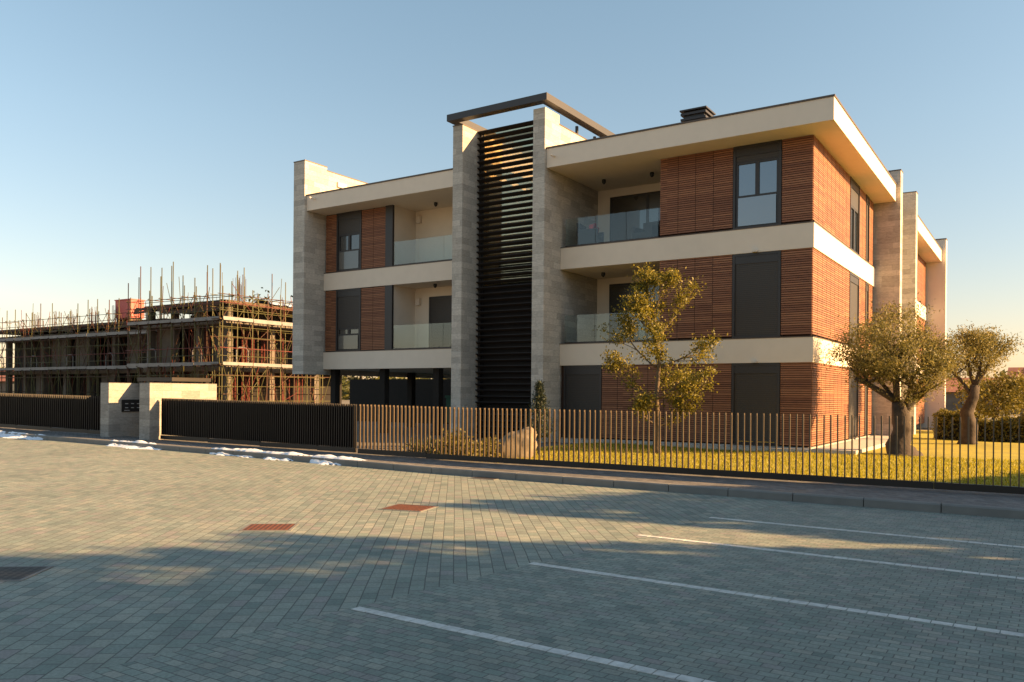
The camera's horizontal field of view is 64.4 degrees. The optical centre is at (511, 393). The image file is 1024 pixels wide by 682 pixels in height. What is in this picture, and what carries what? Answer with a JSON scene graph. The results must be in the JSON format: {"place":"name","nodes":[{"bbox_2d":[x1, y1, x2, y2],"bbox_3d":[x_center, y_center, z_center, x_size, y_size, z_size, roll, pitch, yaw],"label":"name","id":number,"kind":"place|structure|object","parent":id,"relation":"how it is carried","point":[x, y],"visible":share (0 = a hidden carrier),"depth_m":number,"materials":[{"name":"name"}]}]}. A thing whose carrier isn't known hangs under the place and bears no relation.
{"place":"outdoors","nodes":[
{"label":"outdoors","id":0,"kind":"place"},
{"bbox_2d":[0,375,13,392],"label":"house","id":1,"kind":"structure","parent":0,"point":[3,383],"depth_m":94.87,"materials":[{"name":"concrete"}]},
{"bbox_2d":[23,421,575,457],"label":"driveway","id":2,"kind":"structure","parent":0,"point":[546,444],"depth_m":28.24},
{"bbox_2d":[350,379,450,423],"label":"boundary wall","id":3,"kind":"structure","parent":2,"relation":"on","point":[364,391],"depth_m":41.97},
{"bbox_2d":[402,435,442,453],"bbox_3d":[-1.945,1.259,19.228,1.257,0.614,1.043,0,0,-22],"label":"shrub","id":4,"kind":"object","parent":2,"relation":"on","point":[423,445],"visible":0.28,"depth_m":19.21,"materials":[{"name":"green plant"}]},
{"bbox_2d":[0,437,788,681],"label":"road","id":5,"kind":"structure","parent":0,"point":[146,553],"depth_m":9.00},
{"bbox_2d":[0,430,42,439],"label":"snow patch","id":6,"kind":"object","parent":5,"relation":"on","point":[11,435],"visible":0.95,"depth_m":24.33,"materials":[{"name":"white snow"}]},
{"bbox_2d":[0,566,53,580],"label":"drain cover","id":7,"kind":"object","parent":5,"relation":"on","point":[14,573],"visible":1,"depth_m":7.11,"materials":[{"name":"metal"}]},
{"bbox_2d":[106,440,160,449],"bbox_3d":[-9.951,1.336,21.384,2.340,0.208,0.832,0,0,31],"label":"snow patch","id":8,"kind":"object","parent":5,"relation":"on","point":[127,446],"visible":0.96,"depth_m":21.39,"materials":[{"name":"white snow"}]},
{"bbox_2d":[239,524,298,530],"bbox_3d":[-2.853,1.572,9.580,0.590,0.009,0.490,0,0,-4],"label":"drain cover","id":9,"kind":"object","parent":5,"relation":"on","point":[269,527],"visible":1,"depth_m":9.53,"materials":[{"name":"metal"}]},
{"bbox_2d":[209,447,364,464],"bbox_3d":[-5.245,1.424,18.692,4.980,0.230,1.040,0,0,31],"label":"snow patch","id":10,"kind":"object","parent":5,"relation":"on","point":[321,462],"visible":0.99,"depth_m":18.50,"materials":[{"name":"white snow"}]},
{"bbox_2d":[379,504,438,511],"bbox_3d":[-1.433,1.584,11.300,0.650,0.009,0.570,0,0,20],"label":"drain cover","id":11,"kind":"object","parent":5,"relation":"on","point":[408,507],"visible":1,"depth_m":11.27,"materials":[{"name":"metal"}]},
{"bbox_2d":[471,477,500,479],"bbox_3d":[-0.502,1.591,15.309,0.570,0.009,0.320,0,0,31],"label":"drain cover","id":12,"kind":"object","parent":5,"relation":"on","point":[486,478],"visible":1,"depth_m":15.23,"materials":[{"name":"metal"}]},
{"bbox_2d":[445,395,450,422],"bbox_3d":[-1.518,0.806,37.876,3.080,1.417,1.270,0,0,33],"label":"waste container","id":13,"kind":"object","parent":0,"point":[448,401],"visible":0.03,"depth_m":38.13,"materials":[{"name":"green"}]},
{"bbox_2d":[0,427,1023,508],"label":"pavement","id":14,"kind":"structure","parent":0,"point":[955,497],"depth_m":14.49,"materials":[{"name":"grey concrete"}]},
{"bbox_2d":[0,393,100,433],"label":"barred fence","id":15,"kind":"object","parent":14,"relation":"on","point":[77,413],"visible":0.88,"depth_m":25.67,"materials":[{"name":"metal"}]},
{"bbox_2d":[100,377,216,439],"bbox_3d":[-10.485,0.408,24.201,2.300,1.770,2.250,0,0,31],"label":"entrance portal","id":16,"kind":"object","parent":14,"relation":"on","point":[131,409],"visible":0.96,"depth_m":23.75,"materials":[{"name":"white concrete"}]},
{"bbox_2d":[160,398,356,451],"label":"sliding gate","id":17,"kind":"structure","parent":14,"relation":"on","point":[298,425],"depth_m":20.73,"materials":[{"name":"metal"}]},
{"bbox_2d":[358,404,1023,493],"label":"picket fence","id":18,"kind":"object","parent":14,"relation":"on","point":[976,487],"visible":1,"depth_m":15.29,"materials":[{"name":"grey metal"}]},
{"bbox_2d":[0,0,1023,378],"label":"sky","id":19,"kind":"structure","parent":0,"point":[155,134],"materials":[{"name":"blue"}]},
{"bbox_2d":[50,501,1023,681],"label":"parking lot","id":20,"kind":"structure","parent":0,"point":[710,635],"depth_m":5.81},
{"bbox_2d":[351,606,714,681],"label":"parking line","id":21,"kind":"object","parent":20,"relation":"on","point":[681,677],"visible":1,"depth_m":5.12,"materials":[{"name":"paint"}]},
{"bbox_2d":[529,562,1023,636],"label":"parking line","id":22,"kind":"object","parent":20,"relation":"on","point":[806,603],"visible":1,"depth_m":6.32,"materials":[{"name":"paint"}]},
{"bbox_2d":[637,534,1023,579],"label":"parking line","id":23,"kind":"object","parent":20,"relation":"on","point":[960,571],"visible":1,"depth_m":8.05,"materials":[{"name":"paint"}]},
{"bbox_2d":[709,517,1023,547],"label":"parking line","id":24,"kind":"object","parent":20,"relation":"on","point":[872,532],"visible":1,"depth_m":9.50,"materials":[{"name":"paint"}]},
{"bbox_2d":[342,399,1019,429],"bbox_3d":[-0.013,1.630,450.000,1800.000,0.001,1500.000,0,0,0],"label":"ground","id":25,"kind":"structure","parent":0,"point":[345,402],"depth_m":74.59,"materials":[{"name":"green plant"}]},
{"bbox_2d":[0,296,163,397],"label":"scaffolding","id":26,"kind":"object","parent":25,"relation":"on","point":[77,336],"visible":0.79,"depth_m":64.14,"materials":[{"name":"metal"}]},
{"bbox_2d":[0,275,344,404],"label":"unfinished building","id":27,"kind":"structure","parent":25,"relation":"on","point":[188,370],"depth_m":57.81,"materials":[{"name":"concrete"}]},
{"bbox_2d":[114,298,144,321],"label":"site container","id":28,"kind":"object","parent":27,"relation":"on","point":[123,305],"visible":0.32,"depth_m":62.77,"materials":[{"name":"red metal"}]},
{"bbox_2d":[255,300,292,306],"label":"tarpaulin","id":29,"kind":"object","parent":27,"relation":"on","point":[273,303],"visible":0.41,"depth_m":55.48,"materials":[{"name":"white plastic"}]},
{"bbox_2d":[125,262,233,399],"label":"scaffolding","id":30,"kind":"object","parent":25,"relation":"on","point":[172,322],"visible":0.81,"depth_m":52.75,"materials":[{"name":"metal"}]},
{"bbox_2d":[245,287,275,301],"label":"tree","id":31,"kind":"object","parent":25,"relation":"on","point":[259,296],"depth_m":75.77,"materials":[{"name":"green plant"}]},
{"bbox_2d":[210,268,330,402],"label":"scaffolding","id":32,"kind":"object","parent":25,"relation":"on","point":[243,320],"visible":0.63,"depth_m":52.37,"materials":[{"name":"metal"}]},
{"bbox_2d":[342,376,391,388],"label":"tree","id":33,"kind":"object","parent":25,"relation":"on","point":[354,377],"visible":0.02,"depth_m":68.60,"materials":[{"name":"green plant"}]},
{"bbox_2d":[0,367,1004,399],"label":"wood","id":34,"kind":"object","parent":25,"relation":"on","point":[345,392],"visible":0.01,"depth_m":170.48,"materials":[{"name":"green plant"}]},
{"bbox_2d":[5,432,1023,518],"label":"kerb","id":35,"kind":"structure","parent":25,"relation":"on","point":[980,510],"depth_m":13.70,"materials":[{"name":"concrete"}]},
{"bbox_2d":[292,92,946,448],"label":"apartment building","id":36,"kind":"structure","parent":25,"relation":"on","point":[790,232],"depth_m":26.41,"materials":[{"name":"brown brick"}]},
{"bbox_2d":[336,288,361,350],"bbox_3d":[-6.318,-2.852,31.483,1.312,2.392,0.080,0,0,33],"label":"window","id":37,"kind":"structure","parent":36,"relation":"in","point":[348,301],"depth_m":31.47,"materials":[{"name":"metal"}]},
{"bbox_2d":[336,210,362,271],"bbox_3d":[-6.293,-5.892,31.483,1.312,2.272,0.080,0,0,33],"label":"window","id":38,"kind":"structure","parent":36,"relation":"in","point":[349,224],"depth_m":31.47,"materials":[{"name":"glass"}]},
{"bbox_2d":[429,295,451,346],"bbox_3d":[-1.983,-2.642,30.183,2.800,2.050,0.035,0,0,33],"label":"balcony door","id":39,"kind":"structure","parent":36,"relation":"in","point":[440,307],"depth_m":30.64,"materials":[{"name":"metal"}]},
{"bbox_2d":[563,365,601,438],"bbox_3d":[2.242,0.259,25.864,1.352,2.312,0.080,0,0,33],"label":"window","id":40,"kind":"structure","parent":36,"relation":"in","point":[581,392],"depth_m":25.86,"materials":[{"name":"metal"}]},
{"bbox_2d":[576,223,603,244],"bbox_3d":[2.556,-5.119,26.585,0.700,0.820,0.740,0,0,23],"label":"armchair","id":41,"kind":"object","parent":36,"relation":"on","point":[585,235],"visible":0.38,"depth_m":26.29,"materials":[{"name":"wicker"}]},
{"bbox_2d":[589,223,598,232],"bbox_3d":[2.671,-5.345,26.485,0.200,0.427,0.578,0,0,33],"label":"cushion","id":42,"kind":"object","parent":41,"relation":"on","point":[591,226],"visible":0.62,"depth_m":26.32,"materials":[{"name":"fabric"}]},
{"bbox_2d":[609,282,659,340],"bbox_3d":[4.528,-2.678,27.356,2.800,2.170,0.040,0,0,33],"label":"balcony door","id":43,"kind":"structure","parent":36,"relation":"in","point":[615,290],"depth_m":27.85,"materials":[{"name":"glass"}]},
{"bbox_2d":[610,191,660,240],"bbox_3d":[4.554,-5.727,27.356,2.800,2.070,0.040,0,0,33],"label":"balcony door","id":44,"kind":"structure","parent":36,"relation":"in","point":[647,201],"depth_m":27.67,"materials":[{"name":"glass"}]},
{"bbox_2d":[632,221,660,238],"bbox_3d":[4.334,-5.104,25.909,0.740,0.820,0.700,0,0,43],"label":"armchair","id":45,"kind":"object","parent":36,"relation":"on","point":[651,229],"visible":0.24,"depth_m":25.76,"materials":[{"name":"wicker"}]},
{"bbox_2d":[731,363,780,445],"bbox_3d":[6.837,0.297,22.856,1.352,2.312,0.080,0,0,33],"label":"window","id":46,"kind":"structure","parent":36,"relation":"in","point":[756,387],"depth_m":22.85,"materials":[{"name":"metal"}]},
{"bbox_2d":[732,250,780,337],"bbox_3d":[6.862,-2.768,22.856,1.352,2.382,0.080,0,0,33],"label":"window","id":47,"kind":"structure","parent":36,"relation":"in","point":[756,277],"depth_m":22.85,"materials":[{"name":"metal"}]},
{"bbox_2d":[733,139,781,228],"bbox_3d":[6.887,-5.848,22.856,1.352,2.342,0.080,0,0,33],"label":"window","id":48,"kind":"structure","parent":36,"relation":"in","point":[757,168],"depth_m":22.84,"materials":[{"name":"glass"}]},
{"bbox_2d":[847,369,858,438],"bbox_3d":[11.230,0.323,26.836,0.080,2.292,1.542,0,0,33],"label":"window","id":49,"kind":"structure","parent":36,"relation":"in","point":[853,392],"depth_m":26.94,"materials":[{"name":"metal"}]},
{"bbox_2d":[848,272,858,344],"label":"window","id":50,"kind":"structure","parent":36,"relation":"in","point":[853,303],"depth_m":26.84,"materials":[{"name":"metal"}]},
{"bbox_2d":[849,176,859,254],"bbox_3d":[11.280,-5.812,26.836,0.080,2.342,1.542,0,0,33],"label":"window","id":51,"kind":"structure","parent":36,"relation":"in","point":[854,222],"depth_m":26.88,"materials":[{"name":"glass"}]},
{"bbox_2d":[863,386,867,435],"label":"window","id":52,"kind":"structure","parent":36,"relation":"in","point":[865,401],"depth_m":28.76,"materials":[{"name":"metal"}]},
{"bbox_2d":[864,282,868,345],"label":"window","id":53,"kind":"structure","parent":36,"relation":"in","point":[866,300],"depth_m":28.80,"materials":[{"name":"metal"}]},
{"bbox_2d":[865,194,869,261],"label":"window","id":54,"kind":"structure","parent":36,"relation":"in","point":[867,222],"depth_m":28.85,"materials":[{"name":"metal"}]},
{"bbox_2d":[948,368,1023,418],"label":"tree","id":55,"kind":"object","parent":25,"relation":"on","point":[1005,397],"visible":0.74,"depth_m":33.87,"materials":[{"name":"green plant"}]},
{"bbox_2d":[999,372,1023,417],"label":"tree","id":56,"kind":"object","parent":25,"relation":"on","point":[1016,392],"visible":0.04,"depth_m":41.10,"materials":[{"name":"green plant"}]},
{"bbox_2d":[560,435,888,454],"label":"path","id":57,"kind":"structure","parent":0,"point":[862,444],"depth_m":23.20,"materials":[{"name":"beige concrete"}]},
{"bbox_2d":[474,430,1023,494],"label":"lawn","id":58,"kind":"structure","parent":0,"point":[997,450],"depth_m":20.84,"materials":[{"name":"plant"}]},
{"bbox_2d":[434,427,490,459],"bbox_3d":[-1.133,1.153,18.354,1.324,0.840,1.233,0,0,0],"label":"shrub","id":59,"kind":"object","parent":58,"relation":"on","point":[464,447],"visible":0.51,"depth_m":18.13,"materials":[{"name":"green plant"}]},
{"bbox_2d":[476,436,500,456],"bbox_3d":[-0.607,1.268,19.045,0.854,0.615,0.854,0,0,0],"label":"shrub","id":60,"kind":"object","parent":58,"relation":"on","point":[490,454],"visible":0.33,"depth_m":18.86,"materials":[{"name":"green plant"}]},
{"bbox_2d":[495,427,537,458],"bbox_3d":[0.032,1.310,19.422,1.150,1.058,0.916,0,0,0],"label":"boulder","id":61,"kind":"object","parent":58,"relation":"on","point":[522,446],"visible":0.35,"depth_m":19.05,"materials":[{"name":"beige stone"}]},
{"bbox_2d":[526,380,556,452],"bbox_3d":[0.650,0.599,20.377,0.964,1.952,0.952,0,0,0],"label":"conifer","id":62,"kind":"object","parent":58,"relation":"on","point":[539,400],"visible":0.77,"depth_m":20.34,"materials":[{"name":"green plant"}]},
{"bbox_2d":[594,262,727,453],"bbox_3d":[3.914,-0.924,21.192,3.454,5.053,2.506,0,0,27],"label":"young tree","id":63,"kind":"object","parent":58,"relation":"on","point":[641,308],"visible":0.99,"depth_m":21.12,"materials":[{"name":"green plant"}]},
{"bbox_2d":[815,291,975,455],"bbox_3d":[9.900,-0.448,21.127,3.744,4.300,3.389,0,0,0],"label":"olive tree","id":64,"kind":"object","parent":58,"relation":"on","point":[877,365],"visible":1,"depth_m":20.93,"materials":[{"name":"green plant"}]},
{"bbox_2d":[916,320,1023,444],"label":"olive tree","id":65,"kind":"object","parent":58,"relation":"on","point":[985,344],"visible":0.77,"depth_m":26.15,"materials":[{"name":"green plant"}]},
{"bbox_2d":[931,407,1023,442],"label":"hedge","id":66,"kind":"object","parent":58,"relation":"on","point":[946,414],"visible":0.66,"depth_m":28.47,"materials":[{"name":"green plant"}]},
{"bbox_2d":[946,368,1023,413],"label":"house","id":67,"kind":"structure","parent":0,"point":[951,398],"depth_m":83.58,"materials":[{"name":"concrete"}]},
{"bbox_2d":[1007,367,1023,376],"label":"house","id":68,"kind":"structure","parent":0,"point":[1013,369],"depth_m":100.75,"materials":[{"name":"concrete"}]}
]}

